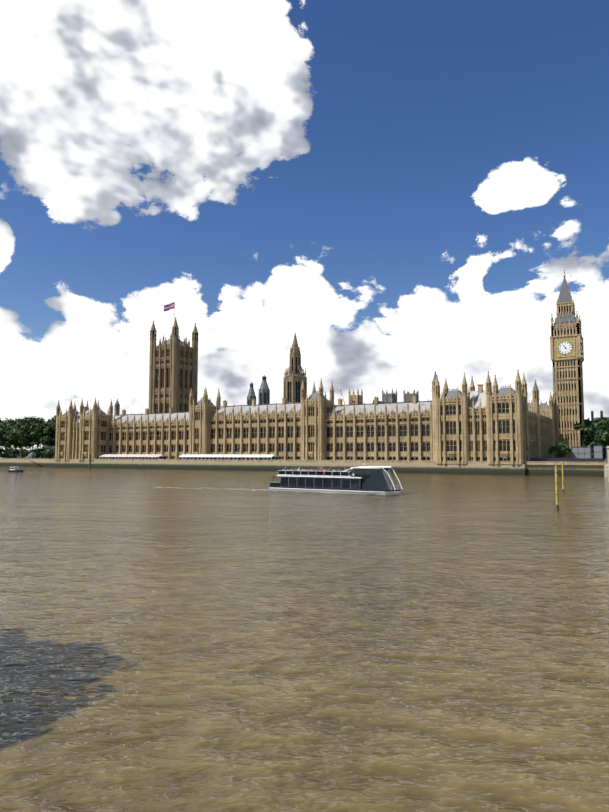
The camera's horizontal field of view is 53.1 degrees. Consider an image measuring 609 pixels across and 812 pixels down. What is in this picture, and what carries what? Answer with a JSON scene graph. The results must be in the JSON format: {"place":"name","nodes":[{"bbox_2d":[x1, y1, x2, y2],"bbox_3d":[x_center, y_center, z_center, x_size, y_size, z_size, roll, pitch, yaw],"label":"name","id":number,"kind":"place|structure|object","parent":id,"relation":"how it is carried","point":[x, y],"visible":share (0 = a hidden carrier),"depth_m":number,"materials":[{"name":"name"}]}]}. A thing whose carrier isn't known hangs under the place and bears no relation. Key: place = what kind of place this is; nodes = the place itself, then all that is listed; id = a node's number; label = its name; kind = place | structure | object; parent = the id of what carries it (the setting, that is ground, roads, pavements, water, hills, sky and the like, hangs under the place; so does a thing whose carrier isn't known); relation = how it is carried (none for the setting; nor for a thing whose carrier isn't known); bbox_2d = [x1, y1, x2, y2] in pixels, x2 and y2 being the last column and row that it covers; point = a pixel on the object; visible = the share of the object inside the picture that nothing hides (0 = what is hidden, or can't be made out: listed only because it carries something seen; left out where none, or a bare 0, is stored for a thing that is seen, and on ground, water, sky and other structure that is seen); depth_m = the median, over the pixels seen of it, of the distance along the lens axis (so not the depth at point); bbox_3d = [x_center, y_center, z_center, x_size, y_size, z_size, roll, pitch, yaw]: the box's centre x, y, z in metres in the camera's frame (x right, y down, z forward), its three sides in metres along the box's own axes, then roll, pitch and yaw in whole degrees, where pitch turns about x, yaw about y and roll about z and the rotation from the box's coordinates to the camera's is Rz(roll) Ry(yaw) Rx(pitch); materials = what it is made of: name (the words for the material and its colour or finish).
{"place":"outdoors","nodes":[
{"label":"outdoors","id":0,"kind":"place"},
{"bbox_2d":[283,333,306,402],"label":"central tower","id":1,"kind":"structure","parent":0,"point":[294,378],"depth_m":366.47,"materials":[{"name":"stone"}]},
{"bbox_2d":[0,467,608,811],"bbox_3d":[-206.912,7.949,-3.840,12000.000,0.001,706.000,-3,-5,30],"label":"river water","id":2,"kind":"structure","parent":0,"point":[205,641],"depth_m":26.33,"materials":[{"name":"brown liquid"}]},
{"bbox_2d":[7,467,23,471],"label":"harbour launch","id":3,"kind":"object","parent":2,"relation":"on","point":[13,469],"visible":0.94,"depth_m":272.19,"materials":[{"name":"grey"}]},
{"bbox_2d":[28,452,42,466],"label":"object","id":4,"kind":"object","parent":2,"relation":"in","point":[32,463],"visible":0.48,"depth_m":371.37,"materials":[{"name":"grey stone"}]},
{"bbox_2d":[0,453,607,476],"bbox_3d":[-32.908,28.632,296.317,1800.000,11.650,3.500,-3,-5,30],"label":"river wall","id":5,"kind":"structure","parent":2,"relation":"in","point":[581,469],"depth_m":269.61,"materials":[{"name":"stone"}]},
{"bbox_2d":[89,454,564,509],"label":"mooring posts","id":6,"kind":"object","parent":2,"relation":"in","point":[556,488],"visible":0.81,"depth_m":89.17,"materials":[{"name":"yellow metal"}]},
{"bbox_2d":[269,466,402,494],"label":"river cruiser","id":7,"kind":"object","parent":2,"relation":"on","point":[373,480],"visible":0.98,"depth_m":125.75,"materials":[{"name":"grey"}]},
{"bbox_2d":[604,446,608,481],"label":"bridge pier","id":8,"kind":"structure","parent":2,"relation":"in","point":[606,470],"depth_m":215.05,"materials":[{"name":"beige stone"}]},
{"bbox_2d":[0,0,608,451],"label":"sky","id":9,"kind":"structure","parent":0,"point":[406,190],"materials":[{"name":"blue"}]},
{"bbox_2d":[382,388,418,402],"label":"ventilation towers","id":10,"kind":"structure","parent":0,"point":[392,397],"depth_m":607.98,"materials":[{"name":"grey stone"}]},
{"bbox_2d":[587,411,608,459],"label":"office block","id":11,"kind":"structure","parent":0,"point":[592,416],"depth_m":433.23,"materials":[{"name":"grey stone"}]},
{"label":"bank ground","id":12,"kind":"structure","parent":0,"visible":0},
{"bbox_2d":[0,419,6,443],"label":"garden tree","id":13,"kind":"object","parent":12,"relation":"on","point":[1,424],"visible":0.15,"depth_m":413.35,"materials":[{"name":"green plant"}]},
{"bbox_2d":[0,418,31,454],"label":"garden tree","id":14,"kind":"object","parent":12,"relation":"on","point":[8,426],"visible":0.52,"depth_m":400.01,"materials":[{"name":"green plant"}]},
{"bbox_2d":[0,446,54,458],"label":"hedge","id":15,"kind":"object","parent":12,"relation":"on","point":[41,452],"visible":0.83,"depth_m":390.84,"materials":[{"name":"green plant"}]},
{"bbox_2d":[10,416,53,451],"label":"garden tree","id":16,"kind":"object","parent":12,"relation":"on","point":[20,430],"visible":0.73,"depth_m":384.13,"materials":[{"name":"green plant"}]},
{"bbox_2d":[17,416,50,449],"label":"building","id":17,"kind":"structure","parent":12,"relation":"on","point":[29,445],"depth_m":433.22,"materials":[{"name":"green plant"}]},
{"bbox_2d":[34,422,55,458],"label":"garden tree","id":18,"kind":"object","parent":12,"relation":"on","point":[50,429],"visible":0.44,"depth_m":379.30,"materials":[{"name":"green plant"}]},
{"bbox_2d":[46,415,55,424],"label":"garden tree","id":19,"kind":"object","parent":12,"relation":"on","point":[52,419],"visible":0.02,"depth_m":416.72,"materials":[{"name":"green plant"}]},
{"bbox_2d":[99,454,166,458],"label":"marquee","id":20,"kind":"object","parent":12,"relation":"on","point":[130,456],"visible":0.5,"depth_m":334.18,"materials":[{"name":"white fabric"}]},
{"bbox_2d":[148,302,197,412],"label":"tower","id":21,"kind":"structure","parent":12,"relation":"on","point":[173,371],"depth_m":428.76,"materials":[{"name":"stone"}]},
{"bbox_2d":[179,454,277,459],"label":"marquee","id":22,"kind":"object","parent":12,"relation":"on","point":[232,456],"visible":0.58,"depth_m":300.86,"materials":[{"name":"white fabric"}]},
{"bbox_2d":[55,370,555,463],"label":"palace building","id":23,"kind":"structure","parent":12,"relation":"on","point":[465,425],"depth_m":282.34,"materials":[{"name":"beige stone"}]},
{"bbox_2d":[114,398,119,415],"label":"stair turret","id":24,"kind":"object","parent":23,"relation":"on","point":[117,409],"visible":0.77,"depth_m":397.39,"materials":[{"name":"stone"}]},
{"bbox_2d":[247,382,255,404],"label":"ventilation turret","id":25,"kind":"object","parent":23,"relation":"on","point":[251,395],"visible":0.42,"depth_m":341.32,"materials":[{"name":"grey metal"}]},
{"bbox_2d":[258,375,269,403],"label":"ventilation turret","id":26,"kind":"object","parent":23,"relation":"on","point":[264,394],"visible":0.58,"depth_m":336.70,"materials":[{"name":"grey metal"}]},
{"bbox_2d":[348,388,362,403],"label":"ventilation tower","id":27,"kind":"structure","parent":23,"relation":"attached to","point":[356,399],"depth_m":325.08,"materials":[{"name":"stone"}]},
{"bbox_2d":[548,442,571,456],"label":"green tree","id":28,"kind":"object","parent":12,"relation":"on","point":[561,447],"visible":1,"depth_m":244.19,"materials":[{"name":"green plant"}]},
{"bbox_2d":[550,269,584,457],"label":"clock tower","id":29,"kind":"structure","parent":12,"relation":"on","point":[566,349],"depth_m":296.73,"materials":[{"name":"stone"}]},
{"bbox_2d":[573,418,608,460],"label":"tree","id":30,"kind":"object","parent":12,"relation":"on","point":[599,435],"visible":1,"depth_m":261.19,"materials":[{"name":"green plant"}]},
{"bbox_2d":[576,445,606,460],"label":"street shrubs","id":31,"kind":"object","parent":12,"relation":"on","point":[605,455],"depth_m":263.10,"materials":[{"name":"green plant"}]},
{"bbox_2d":[584,418,605,447],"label":"building","id":32,"kind":"structure","parent":12,"relation":"on","point":[587,422],"depth_m":309.08,"materials":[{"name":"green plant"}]},
{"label":"lawn grass","id":33,"kind":"object","parent":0,"visible":0},
{"bbox_2d":[42,444,54,458],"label":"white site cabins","id":34,"kind":"object","parent":33,"relation":"on","point":[45,446],"visible":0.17,"depth_m":387.90,"materials":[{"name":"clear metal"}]},
{"bbox_2d":[530,445,607,461],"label":"scaffold enclosures","id":35,"kind":"object","parent":33,"relation":"on","point":[583,454],"visible":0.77,"depth_m":236.54,"materials":[{"name":"grey metal"}]}
]}

